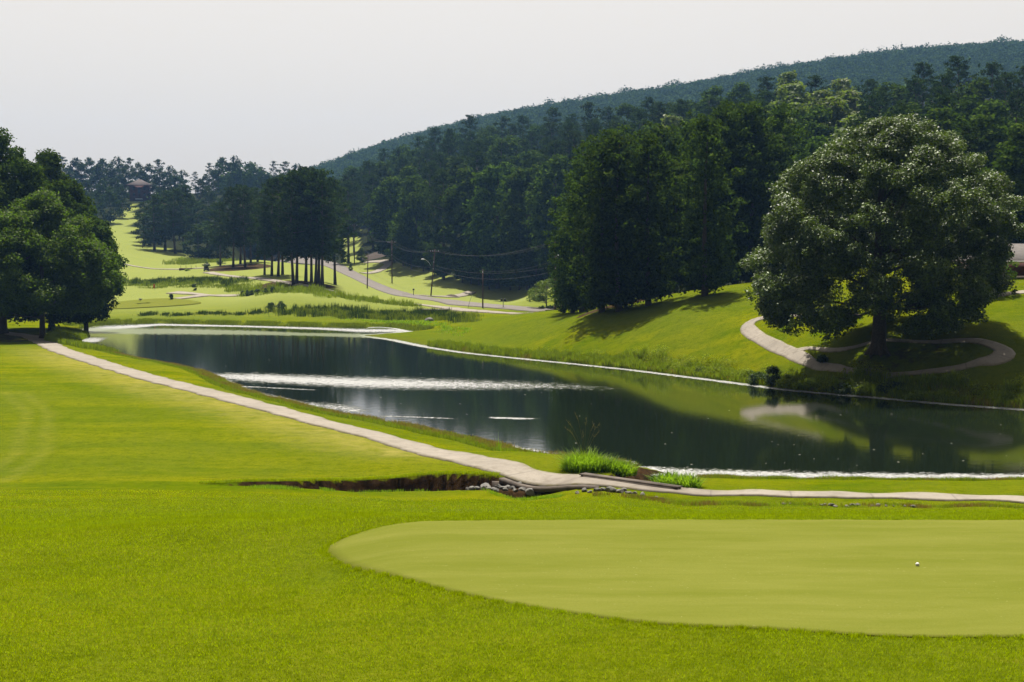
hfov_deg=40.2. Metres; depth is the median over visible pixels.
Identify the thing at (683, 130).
pine tree
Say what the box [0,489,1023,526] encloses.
lawn grass
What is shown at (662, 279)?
pine tree
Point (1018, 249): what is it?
brick bungalow
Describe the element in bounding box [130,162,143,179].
broadleaf tree
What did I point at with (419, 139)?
pine tree
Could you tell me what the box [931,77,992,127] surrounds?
broadleaf tree
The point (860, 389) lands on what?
bush
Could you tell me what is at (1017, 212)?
broadleaf tree
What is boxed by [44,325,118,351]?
shore grass
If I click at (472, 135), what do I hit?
pine tree
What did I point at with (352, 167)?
broadleaf tree
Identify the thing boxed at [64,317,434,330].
shore grass
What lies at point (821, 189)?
broadleaf tree
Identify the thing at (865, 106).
pine tree
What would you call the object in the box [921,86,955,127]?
pine tree
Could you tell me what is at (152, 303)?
putting green
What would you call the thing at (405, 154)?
broadleaf tree
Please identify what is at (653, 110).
pine tree
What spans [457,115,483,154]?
pine tree
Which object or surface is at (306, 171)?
pine tree
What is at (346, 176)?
pine tree
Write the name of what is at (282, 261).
pine tree
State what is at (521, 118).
pine tree
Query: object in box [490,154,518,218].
pine tree
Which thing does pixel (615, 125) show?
pine tree
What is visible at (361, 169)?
broadleaf tree
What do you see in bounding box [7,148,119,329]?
shade tree
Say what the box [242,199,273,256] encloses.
broadleaf tree
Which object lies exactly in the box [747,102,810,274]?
pine tree
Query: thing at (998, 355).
path
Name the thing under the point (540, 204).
broadleaf tree
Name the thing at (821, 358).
bush
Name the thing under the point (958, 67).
pine tree
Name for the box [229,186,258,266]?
pine tree
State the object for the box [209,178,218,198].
pine tree
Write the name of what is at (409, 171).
broadleaf tree
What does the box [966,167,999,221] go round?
broadleaf tree
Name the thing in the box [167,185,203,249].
pine tree
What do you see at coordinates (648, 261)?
pine tree
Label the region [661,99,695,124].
pine tree
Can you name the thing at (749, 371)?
bush
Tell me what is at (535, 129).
broadleaf tree
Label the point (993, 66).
pine tree
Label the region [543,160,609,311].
pine tree
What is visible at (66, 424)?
ground
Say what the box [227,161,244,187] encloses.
broadleaf tree
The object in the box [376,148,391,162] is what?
pine tree
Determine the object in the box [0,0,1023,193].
sky
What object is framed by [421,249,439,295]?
utility pole
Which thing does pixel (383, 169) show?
broadleaf tree
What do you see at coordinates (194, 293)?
path
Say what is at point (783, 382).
bush
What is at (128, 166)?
pine tree
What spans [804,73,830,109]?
pine tree
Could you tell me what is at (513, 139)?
broadleaf tree
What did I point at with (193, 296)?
path
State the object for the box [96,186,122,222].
broadleaf tree
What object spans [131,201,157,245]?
pine tree
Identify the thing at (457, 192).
broadleaf tree
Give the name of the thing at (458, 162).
broadleaf tree
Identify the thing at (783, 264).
broadleaf tree
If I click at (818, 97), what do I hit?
broadleaf tree
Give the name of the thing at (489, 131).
broadleaf tree
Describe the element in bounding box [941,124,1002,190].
pine tree
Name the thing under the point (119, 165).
broadleaf tree
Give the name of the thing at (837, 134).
broadleaf tree
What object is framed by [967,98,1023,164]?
broadleaf tree
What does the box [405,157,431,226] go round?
pine tree
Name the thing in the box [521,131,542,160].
pine tree
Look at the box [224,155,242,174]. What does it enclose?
broadleaf tree
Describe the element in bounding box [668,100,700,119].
broadleaf tree
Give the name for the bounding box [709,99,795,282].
pine tree
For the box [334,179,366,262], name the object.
pine tree
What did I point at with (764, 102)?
pine tree
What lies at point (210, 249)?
broadleaf tree
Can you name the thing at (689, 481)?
grass clump
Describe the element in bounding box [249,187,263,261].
pine tree
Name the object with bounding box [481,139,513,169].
pine tree
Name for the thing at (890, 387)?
bush
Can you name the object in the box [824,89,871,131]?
broadleaf tree
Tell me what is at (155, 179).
broadleaf tree
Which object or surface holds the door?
in the brick house
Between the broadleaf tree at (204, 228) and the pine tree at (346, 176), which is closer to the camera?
the broadleaf tree at (204, 228)
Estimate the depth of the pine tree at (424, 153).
527.05 m
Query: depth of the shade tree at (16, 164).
193.88 m
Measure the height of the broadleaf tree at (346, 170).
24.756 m
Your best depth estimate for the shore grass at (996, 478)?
72.59 m
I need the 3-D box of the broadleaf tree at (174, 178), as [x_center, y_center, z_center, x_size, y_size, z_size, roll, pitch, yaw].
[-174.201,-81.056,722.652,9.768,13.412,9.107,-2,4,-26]
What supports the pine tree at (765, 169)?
on the ground at (66, 424)
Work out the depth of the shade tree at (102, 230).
209.95 m
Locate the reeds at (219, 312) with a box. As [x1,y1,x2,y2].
[132,308,268,317]
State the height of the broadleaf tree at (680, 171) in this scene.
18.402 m
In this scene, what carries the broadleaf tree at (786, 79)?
on the ground at (66, 424)
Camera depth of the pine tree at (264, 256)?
350.87 m
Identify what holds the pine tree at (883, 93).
on the ground at (66, 424)
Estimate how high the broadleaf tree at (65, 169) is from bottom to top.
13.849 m
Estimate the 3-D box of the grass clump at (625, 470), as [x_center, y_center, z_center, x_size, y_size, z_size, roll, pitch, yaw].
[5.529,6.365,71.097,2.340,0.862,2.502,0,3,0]
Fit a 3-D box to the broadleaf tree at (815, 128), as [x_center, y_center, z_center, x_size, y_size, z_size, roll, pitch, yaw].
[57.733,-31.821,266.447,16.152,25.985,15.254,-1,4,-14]
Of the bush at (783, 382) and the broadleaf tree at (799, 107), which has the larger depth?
the broadleaf tree at (799, 107)
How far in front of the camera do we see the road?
357.01 m
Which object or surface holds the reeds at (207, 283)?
on the ground at (66, 424)
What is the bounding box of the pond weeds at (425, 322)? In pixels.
[339,318,471,335]
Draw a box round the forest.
[216,34,1023,187]
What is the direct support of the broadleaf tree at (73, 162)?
on the ground at (66, 424)
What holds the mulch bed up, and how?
on the ground at (66, 424)
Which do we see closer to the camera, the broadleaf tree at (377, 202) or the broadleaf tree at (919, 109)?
the broadleaf tree at (919, 109)
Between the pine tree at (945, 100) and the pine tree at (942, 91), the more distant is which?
the pine tree at (942, 91)
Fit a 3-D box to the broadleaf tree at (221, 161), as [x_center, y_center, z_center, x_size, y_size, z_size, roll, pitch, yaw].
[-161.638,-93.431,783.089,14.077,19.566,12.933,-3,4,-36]
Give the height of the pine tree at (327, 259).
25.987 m
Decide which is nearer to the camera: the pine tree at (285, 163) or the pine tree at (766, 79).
the pine tree at (766, 79)
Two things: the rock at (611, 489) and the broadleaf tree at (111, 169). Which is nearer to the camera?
the rock at (611, 489)
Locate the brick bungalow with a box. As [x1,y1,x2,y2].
[956,244,1023,277]
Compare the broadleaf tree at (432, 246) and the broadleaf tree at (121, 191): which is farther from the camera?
the broadleaf tree at (121, 191)
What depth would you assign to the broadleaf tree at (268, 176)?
733.25 m
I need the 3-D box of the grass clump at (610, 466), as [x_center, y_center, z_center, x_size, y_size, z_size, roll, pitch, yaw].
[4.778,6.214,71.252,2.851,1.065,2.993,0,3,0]
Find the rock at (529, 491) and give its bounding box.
[525,488,534,495]
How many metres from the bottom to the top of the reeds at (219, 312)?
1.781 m
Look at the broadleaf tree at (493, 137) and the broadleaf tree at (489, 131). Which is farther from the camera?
the broadleaf tree at (489, 131)
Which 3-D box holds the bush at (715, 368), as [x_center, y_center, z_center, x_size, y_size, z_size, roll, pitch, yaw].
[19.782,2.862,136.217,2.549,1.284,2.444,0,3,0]
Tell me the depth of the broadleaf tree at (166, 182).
678.93 m
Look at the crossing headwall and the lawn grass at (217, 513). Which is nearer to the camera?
the lawn grass at (217, 513)
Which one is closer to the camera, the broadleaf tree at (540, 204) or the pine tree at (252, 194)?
the broadleaf tree at (540, 204)
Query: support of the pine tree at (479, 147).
on the ground at (66, 424)
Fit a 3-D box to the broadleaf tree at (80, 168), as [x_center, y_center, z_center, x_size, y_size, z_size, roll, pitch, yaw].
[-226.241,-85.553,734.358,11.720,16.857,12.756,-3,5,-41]
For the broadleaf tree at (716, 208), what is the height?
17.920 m
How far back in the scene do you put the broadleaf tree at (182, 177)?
778.55 m
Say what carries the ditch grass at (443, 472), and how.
on the ground at (66, 424)
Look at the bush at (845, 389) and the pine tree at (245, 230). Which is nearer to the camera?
the bush at (845, 389)
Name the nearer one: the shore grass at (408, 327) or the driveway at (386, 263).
the shore grass at (408, 327)
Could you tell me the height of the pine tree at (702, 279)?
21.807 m
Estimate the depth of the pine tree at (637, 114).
425.60 m
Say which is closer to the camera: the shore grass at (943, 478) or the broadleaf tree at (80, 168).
the shore grass at (943, 478)
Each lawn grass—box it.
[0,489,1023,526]
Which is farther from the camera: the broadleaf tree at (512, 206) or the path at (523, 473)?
the broadleaf tree at (512, 206)
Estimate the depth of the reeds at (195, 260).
442.24 m
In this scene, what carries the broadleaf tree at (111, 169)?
on the ground at (66, 424)
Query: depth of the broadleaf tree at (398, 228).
430.25 m
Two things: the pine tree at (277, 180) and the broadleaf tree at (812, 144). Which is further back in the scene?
the pine tree at (277, 180)
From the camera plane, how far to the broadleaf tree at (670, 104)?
455.95 m
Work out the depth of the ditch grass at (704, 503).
60.94 m
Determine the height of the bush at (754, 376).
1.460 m
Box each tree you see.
[0,127,76,333]
[0,187,127,337]
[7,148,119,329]
[55,205,129,332]
[59,156,71,178]
[62,167,72,176]
[67,157,86,183]
[70,162,92,189]
[82,180,94,201]
[83,157,96,187]
[83,190,92,203]
[88,164,110,191]
[93,158,109,190]
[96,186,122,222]
[104,164,122,191]
[107,156,128,183]
[112,187,132,217]
[114,168,132,193]
[120,158,136,191]
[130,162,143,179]
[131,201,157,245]
[133,194,166,250]
[135,170,151,182]
[143,163,158,192]
[143,190,180,249]
[145,198,169,234]
[148,182,157,199]
[150,168,165,192]
[151,159,168,188]
[154,188,190,253]
[160,165,178,186]
[160,178,172,197]
[165,172,182,189]
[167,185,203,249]
[176,170,191,190]
[178,224,215,257]
[188,220,222,257]
[191,172,197,192]
[194,178,205,199]
[201,173,209,194]
[202,227,235,258]
[204,163,214,185]
[205,200,229,265]
[208,163,227,193]
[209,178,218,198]
[213,157,230,189]
[217,186,250,266]
[222,184,254,263]
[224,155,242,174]
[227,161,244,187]
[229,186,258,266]
[238,190,259,262]
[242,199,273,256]
[247,199,270,274]
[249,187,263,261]
[251,179,287,275]
[254,176,293,276]
[259,172,292,274]
[263,174,270,183]
[267,161,278,176]
[267,171,313,284]
[272,169,324,283]
[277,161,289,176]
[280,166,327,281]
[283,163,299,175]
[288,172,334,284]
[293,168,346,285]
[299,167,341,283]
[300,173,344,282]
[320,179,357,284]
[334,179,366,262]
[336,168,357,217]
[339,174,361,242]
[342,165,358,198]
[344,181,364,251]
[350,166,368,225]
[355,247,367,262]
[359,159,376,209]
[359,176,417,260]
[365,162,397,215]
[366,160,395,202]
[369,174,401,236]
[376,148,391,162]
[384,228,408,265]
[385,146,403,170]
[386,175,441,258]
[386,243,397,262]
[387,165,426,225]
[389,144,409,172]
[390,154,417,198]
[391,153,416,173]
[398,232,421,269]
[400,148,421,168]
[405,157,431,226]
[409,136,428,173]
[412,241,431,270]
[416,139,439,179]
[417,149,441,183]
[418,161,440,226]
[420,167,461,278]
[422,126,445,161]
[423,240,446,275]
[425,153,475,238]
[426,152,447,188]
[429,137,464,177]
[431,246,453,279]
[437,128,463,168]
[437,166,495,267]
[438,130,463,169]
[442,161,466,219]
[456,150,490,202]
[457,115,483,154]
[460,130,478,168]
[462,162,529,288]
[463,140,493,183]
[470,125,503,158]
[478,134,501,171]
[478,137,498,172]
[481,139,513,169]
[484,134,521,172]
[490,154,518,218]
[492,164,553,289]
[493,116,512,156]
[495,149,540,230]
[502,123,524,158]
[506,150,542,210]
[511,115,531,156]
[519,235,543,286]
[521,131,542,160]
[524,154,579,278]
[526,123,547,156]
[526,278,560,305]
[535,254,552,278]
[537,122,567,154]
[538,106,566,150]
[541,140,611,310]
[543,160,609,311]
[546,193,589,312]
[548,245,569,312]
[556,120,585,158]
[558,134,645,312]
[559,113,584,155]
[566,123,637,304]
[576,101,607,142]
[579,129,658,311]
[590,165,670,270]
[597,106,619,130]
[601,129,691,306]
[603,116,627,139]
[603,119,625,138]
[609,103,647,140]
[611,143,676,299]
[627,107,647,135]
[630,120,695,293]
[630,125,666,157]
[633,97,663,126]
[643,157,717,291]
[645,101,668,125]
[649,101,683,128]
[656,114,684,131]
[658,158,733,289]
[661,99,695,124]
[661,110,750,296]
[662,117,738,290]
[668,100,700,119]
[682,102,763,285]
[691,85,734,122]
[692,99,789,284]
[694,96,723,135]
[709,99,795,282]
[723,81,754,106]
[732,245,750,282]
[733,116,796,270]
[738,112,1023,356]
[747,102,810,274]
[748,98,772,120]
[749,76,780,113]
[755,89,778,118]
[767,81,813,117]
[767,115,796,149]
[770,70,803,105]
[770,152,798,191]
[773,243,794,273]
[784,102,808,134]
[784,105,838,158]
[792,135,870,244]
[794,141,865,250]
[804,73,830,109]
[806,88,836,126]
[811,96,859,158]
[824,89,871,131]
[825,77,858,124]
[826,113,873,214]
[842,93,886,152]
[847,109,869,236]
[853,78,883,112]
[860,90,892,118]
[871,82,920,116]
[879,100,920,237]
[881,102,930,197]
[887,134,959,214]
[889,113,921,259]
[893,77,931,117]
[904,61,936,114]
[914,105,987,179]
[919,73,956,115]
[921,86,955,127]
[923,94,983,134]
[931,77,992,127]
[935,180,991,253]
[938,55,980,104]
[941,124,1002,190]
[952,112,1018,178]
[956,94,998,120]
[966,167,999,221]
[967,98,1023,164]
[978,60,1010,111]
[983,252,1018,280]
[988,72,1020,121]
[988,122,1023,243]
[994,87,1023,150]
[1001,182,1023,243]
[1005,66,1023,116]
[1007,173,1023,220]
[1009,109,1023,139]
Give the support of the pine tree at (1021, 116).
on the ground at (66, 424)
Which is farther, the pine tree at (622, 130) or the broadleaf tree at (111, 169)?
the broadleaf tree at (111, 169)
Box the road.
[266,254,550,311]
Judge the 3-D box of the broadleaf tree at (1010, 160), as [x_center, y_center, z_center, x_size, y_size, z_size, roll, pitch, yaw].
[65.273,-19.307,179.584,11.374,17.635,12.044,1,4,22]
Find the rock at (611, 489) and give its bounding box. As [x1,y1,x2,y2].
[605,486,616,491]
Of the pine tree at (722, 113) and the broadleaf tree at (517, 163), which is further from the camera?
the broadleaf tree at (517, 163)
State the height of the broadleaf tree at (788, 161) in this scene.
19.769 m
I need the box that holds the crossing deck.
[492,477,598,491]
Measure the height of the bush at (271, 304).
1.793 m
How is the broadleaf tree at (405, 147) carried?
on the ground at (66, 424)
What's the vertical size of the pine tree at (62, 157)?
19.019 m
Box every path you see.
[4,332,1023,503]
[124,264,248,269]
[166,291,238,296]
[176,294,210,298]
[203,272,557,314]
[740,314,1015,378]
[998,290,1023,296]
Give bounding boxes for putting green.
[107,298,200,308]
[328,519,1023,637]
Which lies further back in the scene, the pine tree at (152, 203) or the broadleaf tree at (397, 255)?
the pine tree at (152, 203)
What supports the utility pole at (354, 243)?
on the ground at (66, 424)
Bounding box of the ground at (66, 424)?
[0,80,1023,681]
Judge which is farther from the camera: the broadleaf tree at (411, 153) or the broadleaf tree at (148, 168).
the broadleaf tree at (148, 168)
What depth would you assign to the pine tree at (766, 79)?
395.38 m
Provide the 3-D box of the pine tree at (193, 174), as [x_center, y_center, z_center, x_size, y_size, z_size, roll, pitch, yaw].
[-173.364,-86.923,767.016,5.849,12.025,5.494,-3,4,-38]
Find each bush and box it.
[266,302,275,309]
[276,301,286,307]
[704,364,725,374]
[733,368,752,377]
[746,371,769,384]
[763,365,781,385]
[774,372,798,388]
[791,378,819,390]
[816,354,827,362]
[830,382,858,394]
[854,381,883,395]
[875,381,904,392]
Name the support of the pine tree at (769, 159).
on the ground at (66, 424)
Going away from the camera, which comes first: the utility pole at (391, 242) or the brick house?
the utility pole at (391, 242)
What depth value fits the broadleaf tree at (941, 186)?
192.44 m
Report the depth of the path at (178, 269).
406.39 m
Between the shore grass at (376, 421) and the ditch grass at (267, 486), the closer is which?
the ditch grass at (267, 486)
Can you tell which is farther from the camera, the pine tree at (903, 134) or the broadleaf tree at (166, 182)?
the broadleaf tree at (166, 182)
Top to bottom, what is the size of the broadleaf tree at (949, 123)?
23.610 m
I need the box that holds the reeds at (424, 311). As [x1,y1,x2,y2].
[257,300,465,323]
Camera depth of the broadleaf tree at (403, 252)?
430.14 m
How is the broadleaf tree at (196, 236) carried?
on the ground at (66, 424)
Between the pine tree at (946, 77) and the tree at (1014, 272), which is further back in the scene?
the pine tree at (946, 77)
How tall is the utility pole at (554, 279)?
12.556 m
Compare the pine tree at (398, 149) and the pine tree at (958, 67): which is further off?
the pine tree at (398, 149)
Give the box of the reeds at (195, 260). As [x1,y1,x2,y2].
[162,256,237,264]
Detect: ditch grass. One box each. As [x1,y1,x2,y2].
[198,470,499,483]
[244,484,564,500]
[591,491,1020,508]
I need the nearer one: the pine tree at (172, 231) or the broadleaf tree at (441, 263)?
the broadleaf tree at (441, 263)
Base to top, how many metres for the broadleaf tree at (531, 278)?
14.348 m
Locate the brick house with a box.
[126,180,151,200]
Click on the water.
(658, 421)
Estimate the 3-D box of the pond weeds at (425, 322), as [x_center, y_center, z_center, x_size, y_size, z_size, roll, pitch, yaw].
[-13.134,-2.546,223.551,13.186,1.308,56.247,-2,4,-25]
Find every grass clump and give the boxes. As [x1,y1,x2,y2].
[549,413,620,472]
[602,455,628,472]
[609,459,640,476]
[645,469,683,483]
[661,471,707,488]
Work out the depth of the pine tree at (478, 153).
422.19 m
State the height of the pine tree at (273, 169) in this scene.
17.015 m
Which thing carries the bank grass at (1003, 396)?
on the ground at (66, 424)
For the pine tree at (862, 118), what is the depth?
220.65 m
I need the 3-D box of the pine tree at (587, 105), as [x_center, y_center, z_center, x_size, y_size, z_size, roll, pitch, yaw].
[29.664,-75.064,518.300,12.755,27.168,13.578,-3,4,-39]
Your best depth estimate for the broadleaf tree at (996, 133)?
211.26 m
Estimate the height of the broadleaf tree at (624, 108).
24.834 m
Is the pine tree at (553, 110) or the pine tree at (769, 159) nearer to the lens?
the pine tree at (769, 159)
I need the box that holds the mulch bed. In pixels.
[362,251,388,259]
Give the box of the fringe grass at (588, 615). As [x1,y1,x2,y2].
[317,516,1023,640]
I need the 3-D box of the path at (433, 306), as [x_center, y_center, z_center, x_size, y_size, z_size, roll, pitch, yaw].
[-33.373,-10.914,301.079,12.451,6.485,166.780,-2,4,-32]
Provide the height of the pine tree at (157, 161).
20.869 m
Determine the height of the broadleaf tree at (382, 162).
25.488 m
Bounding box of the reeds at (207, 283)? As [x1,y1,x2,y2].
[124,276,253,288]
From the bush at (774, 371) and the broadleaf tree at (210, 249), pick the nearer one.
the bush at (774, 371)
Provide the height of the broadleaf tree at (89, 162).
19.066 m
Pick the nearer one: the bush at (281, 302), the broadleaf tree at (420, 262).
the bush at (281, 302)
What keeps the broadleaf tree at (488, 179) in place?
on the ground at (66, 424)
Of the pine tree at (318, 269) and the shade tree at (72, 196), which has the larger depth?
the pine tree at (318, 269)
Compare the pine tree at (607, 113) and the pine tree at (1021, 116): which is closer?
the pine tree at (1021, 116)
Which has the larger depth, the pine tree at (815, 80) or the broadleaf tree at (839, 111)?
the pine tree at (815, 80)
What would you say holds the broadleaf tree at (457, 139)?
on the ground at (66, 424)
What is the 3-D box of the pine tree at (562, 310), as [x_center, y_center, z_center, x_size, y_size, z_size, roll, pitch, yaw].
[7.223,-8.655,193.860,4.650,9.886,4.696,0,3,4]
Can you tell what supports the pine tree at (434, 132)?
on the ground at (66, 424)
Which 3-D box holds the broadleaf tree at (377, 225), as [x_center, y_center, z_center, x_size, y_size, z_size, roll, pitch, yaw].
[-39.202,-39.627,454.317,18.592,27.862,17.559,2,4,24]
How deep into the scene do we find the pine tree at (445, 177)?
402.44 m
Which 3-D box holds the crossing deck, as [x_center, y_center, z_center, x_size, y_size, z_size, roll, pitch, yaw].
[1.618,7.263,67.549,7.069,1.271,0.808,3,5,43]
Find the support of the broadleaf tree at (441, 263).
on the ground at (66, 424)
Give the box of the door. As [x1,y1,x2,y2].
[138,187,140,197]
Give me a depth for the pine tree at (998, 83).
293.52 m
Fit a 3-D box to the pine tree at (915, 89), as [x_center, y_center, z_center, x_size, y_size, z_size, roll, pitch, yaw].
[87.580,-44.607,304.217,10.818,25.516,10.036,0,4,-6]
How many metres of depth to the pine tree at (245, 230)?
396.20 m
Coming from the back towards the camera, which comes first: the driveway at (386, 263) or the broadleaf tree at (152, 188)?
the broadleaf tree at (152, 188)
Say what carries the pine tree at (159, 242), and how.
on the ground at (66, 424)
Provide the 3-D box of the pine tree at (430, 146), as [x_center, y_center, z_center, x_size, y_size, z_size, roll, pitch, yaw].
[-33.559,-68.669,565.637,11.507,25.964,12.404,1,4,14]
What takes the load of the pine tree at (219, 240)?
on the ground at (66, 424)
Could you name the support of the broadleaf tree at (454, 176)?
on the ground at (66, 424)
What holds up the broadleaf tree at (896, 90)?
on the ground at (66, 424)
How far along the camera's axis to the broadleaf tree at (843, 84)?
367.88 m
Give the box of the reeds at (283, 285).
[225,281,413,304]
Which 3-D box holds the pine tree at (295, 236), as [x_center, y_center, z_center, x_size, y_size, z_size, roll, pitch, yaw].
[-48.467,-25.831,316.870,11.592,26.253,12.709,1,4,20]
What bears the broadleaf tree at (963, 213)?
on the ground at (66, 424)
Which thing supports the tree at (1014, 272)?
on the ground at (66, 424)
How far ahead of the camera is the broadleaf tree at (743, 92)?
411.34 m
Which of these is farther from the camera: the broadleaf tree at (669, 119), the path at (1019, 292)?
the broadleaf tree at (669, 119)
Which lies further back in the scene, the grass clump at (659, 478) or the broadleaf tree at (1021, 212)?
the broadleaf tree at (1021, 212)
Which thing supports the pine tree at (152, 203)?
on the ground at (66, 424)
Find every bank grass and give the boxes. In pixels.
[427,338,1023,408]
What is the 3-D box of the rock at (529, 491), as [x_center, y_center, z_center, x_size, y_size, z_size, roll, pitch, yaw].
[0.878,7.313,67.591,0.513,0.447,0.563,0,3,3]
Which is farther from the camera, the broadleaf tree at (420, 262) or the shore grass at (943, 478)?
the broadleaf tree at (420, 262)
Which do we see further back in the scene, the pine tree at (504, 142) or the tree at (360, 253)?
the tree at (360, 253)
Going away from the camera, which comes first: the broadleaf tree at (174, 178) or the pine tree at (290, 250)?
the pine tree at (290, 250)
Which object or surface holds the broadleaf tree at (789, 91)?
on the ground at (66, 424)
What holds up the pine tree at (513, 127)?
on the ground at (66, 424)
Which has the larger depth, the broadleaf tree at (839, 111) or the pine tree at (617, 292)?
the broadleaf tree at (839, 111)
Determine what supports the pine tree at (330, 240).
on the ground at (66, 424)
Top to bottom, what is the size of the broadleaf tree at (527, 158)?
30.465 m
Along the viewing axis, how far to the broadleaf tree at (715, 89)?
430.19 m
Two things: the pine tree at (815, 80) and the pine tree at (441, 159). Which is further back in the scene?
the pine tree at (441, 159)
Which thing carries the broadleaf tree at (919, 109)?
on the ground at (66, 424)
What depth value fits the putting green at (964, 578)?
16.77 m
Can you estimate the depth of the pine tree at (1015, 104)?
255.30 m
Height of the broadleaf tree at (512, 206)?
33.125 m
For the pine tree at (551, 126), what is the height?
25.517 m
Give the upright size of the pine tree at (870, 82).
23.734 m
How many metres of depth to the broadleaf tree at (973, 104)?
262.52 m
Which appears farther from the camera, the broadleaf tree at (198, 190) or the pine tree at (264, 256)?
the broadleaf tree at (198, 190)
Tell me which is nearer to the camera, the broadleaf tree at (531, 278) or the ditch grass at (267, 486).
the ditch grass at (267, 486)
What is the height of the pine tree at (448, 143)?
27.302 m
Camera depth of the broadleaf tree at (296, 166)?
772.27 m
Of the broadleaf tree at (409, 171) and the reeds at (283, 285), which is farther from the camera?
the broadleaf tree at (409, 171)
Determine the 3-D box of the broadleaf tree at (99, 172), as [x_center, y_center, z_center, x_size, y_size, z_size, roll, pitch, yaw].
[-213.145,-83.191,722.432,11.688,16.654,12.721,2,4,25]
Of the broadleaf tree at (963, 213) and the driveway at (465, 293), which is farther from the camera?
the driveway at (465, 293)
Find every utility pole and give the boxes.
[351,225,357,263]
[387,240,395,282]
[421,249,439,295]
[482,269,483,307]
[548,245,558,308]
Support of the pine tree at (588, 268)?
on the ground at (66, 424)
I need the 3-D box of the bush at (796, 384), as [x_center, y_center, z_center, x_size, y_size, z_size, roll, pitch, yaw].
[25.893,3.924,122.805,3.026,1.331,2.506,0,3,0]
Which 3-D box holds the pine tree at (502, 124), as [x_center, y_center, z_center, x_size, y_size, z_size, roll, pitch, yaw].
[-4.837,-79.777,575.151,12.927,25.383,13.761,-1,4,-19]
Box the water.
[79,323,1023,479]
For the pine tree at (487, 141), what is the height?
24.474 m
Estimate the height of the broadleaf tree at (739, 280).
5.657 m
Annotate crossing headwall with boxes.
[579,472,682,488]
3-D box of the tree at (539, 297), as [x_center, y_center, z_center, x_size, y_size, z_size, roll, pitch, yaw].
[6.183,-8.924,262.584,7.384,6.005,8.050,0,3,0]
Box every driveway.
[359,259,393,273]
[410,291,476,297]
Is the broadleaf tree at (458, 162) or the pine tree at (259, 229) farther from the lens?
the broadleaf tree at (458, 162)
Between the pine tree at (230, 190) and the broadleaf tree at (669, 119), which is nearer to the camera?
the broadleaf tree at (669, 119)
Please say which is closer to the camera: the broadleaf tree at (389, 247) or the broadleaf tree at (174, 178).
the broadleaf tree at (389, 247)
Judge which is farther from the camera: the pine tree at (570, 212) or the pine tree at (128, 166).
the pine tree at (128, 166)
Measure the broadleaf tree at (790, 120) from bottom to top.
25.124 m
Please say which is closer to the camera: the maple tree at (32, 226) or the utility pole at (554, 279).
the maple tree at (32, 226)
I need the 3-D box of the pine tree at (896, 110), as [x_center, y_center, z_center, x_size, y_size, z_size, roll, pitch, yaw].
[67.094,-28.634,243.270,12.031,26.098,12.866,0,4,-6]
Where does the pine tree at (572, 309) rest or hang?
on the ground at (66, 424)
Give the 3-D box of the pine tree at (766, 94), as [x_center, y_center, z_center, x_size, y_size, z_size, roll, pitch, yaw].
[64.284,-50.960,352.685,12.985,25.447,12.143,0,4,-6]
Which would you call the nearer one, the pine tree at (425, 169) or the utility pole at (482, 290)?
the utility pole at (482, 290)
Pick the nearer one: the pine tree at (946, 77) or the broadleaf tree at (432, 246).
the pine tree at (946, 77)
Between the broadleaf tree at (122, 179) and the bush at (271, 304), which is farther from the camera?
the broadleaf tree at (122, 179)
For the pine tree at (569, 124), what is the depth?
482.34 m
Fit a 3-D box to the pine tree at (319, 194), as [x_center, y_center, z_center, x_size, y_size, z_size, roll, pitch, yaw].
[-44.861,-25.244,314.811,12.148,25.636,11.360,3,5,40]
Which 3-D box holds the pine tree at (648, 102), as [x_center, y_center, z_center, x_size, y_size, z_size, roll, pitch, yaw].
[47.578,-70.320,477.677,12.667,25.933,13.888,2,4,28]
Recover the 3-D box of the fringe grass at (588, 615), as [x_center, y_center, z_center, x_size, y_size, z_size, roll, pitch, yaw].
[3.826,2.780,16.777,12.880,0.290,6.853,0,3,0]
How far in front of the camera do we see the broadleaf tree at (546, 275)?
360.37 m
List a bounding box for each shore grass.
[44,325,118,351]
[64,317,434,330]
[100,349,638,465]
[696,472,1023,480]
[697,473,1022,479]
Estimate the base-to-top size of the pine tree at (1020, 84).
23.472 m
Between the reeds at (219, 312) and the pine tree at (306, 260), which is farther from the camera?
the pine tree at (306, 260)
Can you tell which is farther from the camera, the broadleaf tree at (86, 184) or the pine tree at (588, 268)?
the broadleaf tree at (86, 184)
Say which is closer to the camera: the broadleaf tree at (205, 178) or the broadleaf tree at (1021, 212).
the broadleaf tree at (1021, 212)

